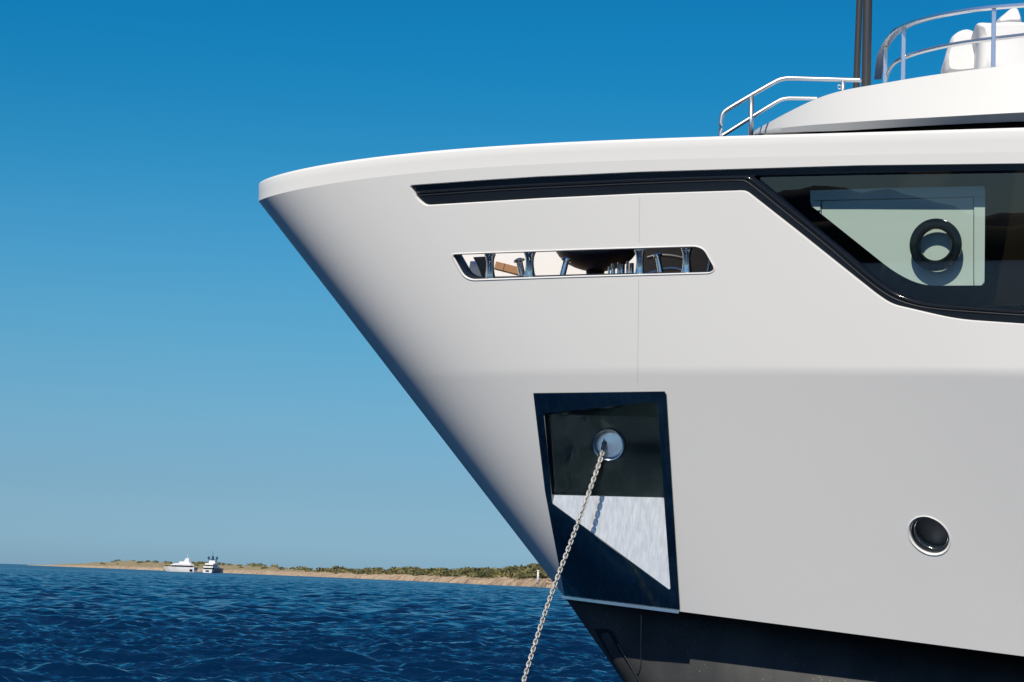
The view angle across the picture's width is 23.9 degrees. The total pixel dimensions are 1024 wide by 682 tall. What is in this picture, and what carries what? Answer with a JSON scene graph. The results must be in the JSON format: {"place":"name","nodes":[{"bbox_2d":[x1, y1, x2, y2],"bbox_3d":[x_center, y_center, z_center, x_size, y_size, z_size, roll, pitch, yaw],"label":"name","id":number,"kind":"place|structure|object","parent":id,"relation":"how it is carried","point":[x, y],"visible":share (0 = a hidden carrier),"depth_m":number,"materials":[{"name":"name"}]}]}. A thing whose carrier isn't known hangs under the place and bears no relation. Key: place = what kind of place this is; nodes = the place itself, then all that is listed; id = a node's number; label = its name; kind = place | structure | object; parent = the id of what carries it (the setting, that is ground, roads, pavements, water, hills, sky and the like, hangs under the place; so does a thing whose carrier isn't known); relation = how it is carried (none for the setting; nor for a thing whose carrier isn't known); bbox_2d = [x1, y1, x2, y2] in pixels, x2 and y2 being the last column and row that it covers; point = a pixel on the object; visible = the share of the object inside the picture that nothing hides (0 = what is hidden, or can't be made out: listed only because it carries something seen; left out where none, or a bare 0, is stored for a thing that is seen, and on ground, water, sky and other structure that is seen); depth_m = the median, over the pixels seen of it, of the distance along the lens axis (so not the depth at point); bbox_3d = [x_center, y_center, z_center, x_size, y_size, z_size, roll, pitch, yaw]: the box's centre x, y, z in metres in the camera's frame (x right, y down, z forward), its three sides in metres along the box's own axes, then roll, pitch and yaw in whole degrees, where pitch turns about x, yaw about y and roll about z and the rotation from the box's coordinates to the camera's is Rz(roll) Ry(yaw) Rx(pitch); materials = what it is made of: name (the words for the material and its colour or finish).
{"place":"outdoors","nodes":[
{"label":"outdoors","id":0,"kind":"place"},
{"bbox_2d":[34,560,556,587],"bbox_3d":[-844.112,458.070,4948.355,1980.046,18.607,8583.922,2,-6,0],"label":"island","id":1,"kind":"structure","parent":0,"point":[547,582],"depth_m":1942.76,"materials":[{"name":"beige sand"}]},
{"bbox_2d":[100,560,549,578],"bbox_3d":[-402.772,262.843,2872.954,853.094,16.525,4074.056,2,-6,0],"label":"scrub","id":2,"kind":"object","parent":1,"relation":"on","point":[524,572],"visible":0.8,"depth_m":1369.07,"materials":[{"name":"green plant"}]},
{"bbox_2d":[0,564,622,681],"bbox_3d":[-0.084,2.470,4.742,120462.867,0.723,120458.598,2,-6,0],"label":"sea","id":3,"kind":"structure","parent":0,"point":[70,624],"depth_m":80.53,"materials":[{"name":"blue liquid"}]},
{"bbox_2d":[163,554,197,571],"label":"anchored yacht","id":4,"kind":"object","parent":3,"relation":"on","point":[186,565],"visible":0.95,"depth_m":2284.55,"materials":[{"name":"white paint"}]},
{"bbox_2d":[203,556,223,572],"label":"anchored yacht","id":5,"kind":"object","parent":3,"relation":"on","point":[211,566],"visible":1,"depth_m":2225.93,"materials":[{"name":"white paint"}]},
{"bbox_2d":[259,0,1023,681],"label":"motor yacht","id":6,"kind":"object","parent":3,"relation":"on","point":[777,364],"visible":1,"depth_m":23.93,"materials":[{"name":"white paint"}]},
{"bbox_2d":[494,261,518,275],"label":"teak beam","id":7,"kind":"structure","parent":6,"relation":"attached to","point":[506,268],"depth_m":26.02,"materials":[{"name":"brown wood"}]},
{"bbox_2d":[521,439,606,681],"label":"anchor chain","id":8,"kind":"object","parent":6,"relation":"attached to","point":[565,555],"visible":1,"depth_m":24.35,"materials":[{"name":"silver metal"}]},
{"bbox_2d":[556,249,637,273],"bbox_3d":[0.885,-0.780,25.668,0.900,1.238,0.900,2,-6,0],"label":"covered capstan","id":9,"kind":"object","parent":6,"relation":"on","point":[594,261],"visible":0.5,"depth_m":25.43,"materials":[{"name":"black"}]},
{"bbox_2d":[410,163,1023,324],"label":"hull window","id":10,"kind":"structure","parent":6,"relation":"in","point":[854,215],"depth_m":23.30,"materials":[{"name":"black glass"}]},
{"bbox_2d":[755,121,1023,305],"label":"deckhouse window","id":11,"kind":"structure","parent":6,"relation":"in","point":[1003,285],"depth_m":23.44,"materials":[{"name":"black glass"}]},
{"bbox_2d":[941,29,973,73],"bbox_3d":[4.807,-3.039,25.985,0.352,0.509,0.800,1,-6,6],"label":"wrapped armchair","id":12,"kind":"object","parent":6,"relation":"on","point":[959,58],"visible":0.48,"depth_m":25.59,"materials":[{"name":"white fabric"}]},
{"bbox_2d":[971,22,1023,69],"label":"wrapped sofa","id":13,"kind":"object","parent":6,"relation":"on","point":[1009,51],"visible":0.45,"depth_m":24.86,"materials":[{"name":"white fabric"}]},
{"bbox_2d":[996,8,1020,22],"bbox_3d":[5.344,-3.449,26.123,0.266,0.173,0.700,1,-6,6],"label":"seat cushion","id":14,"kind":"object","parent":6,"relation":"attached to","point":[1012,15],"visible":0.48,"depth_m":25.78,"materials":[{"name":"white fabric"}]},
{"bbox_2d":[0,0,1023,569],"label":"sky","id":15,"kind":"structure","parent":0,"point":[177,380],"materials":[{"name":"blue"}]}
]}

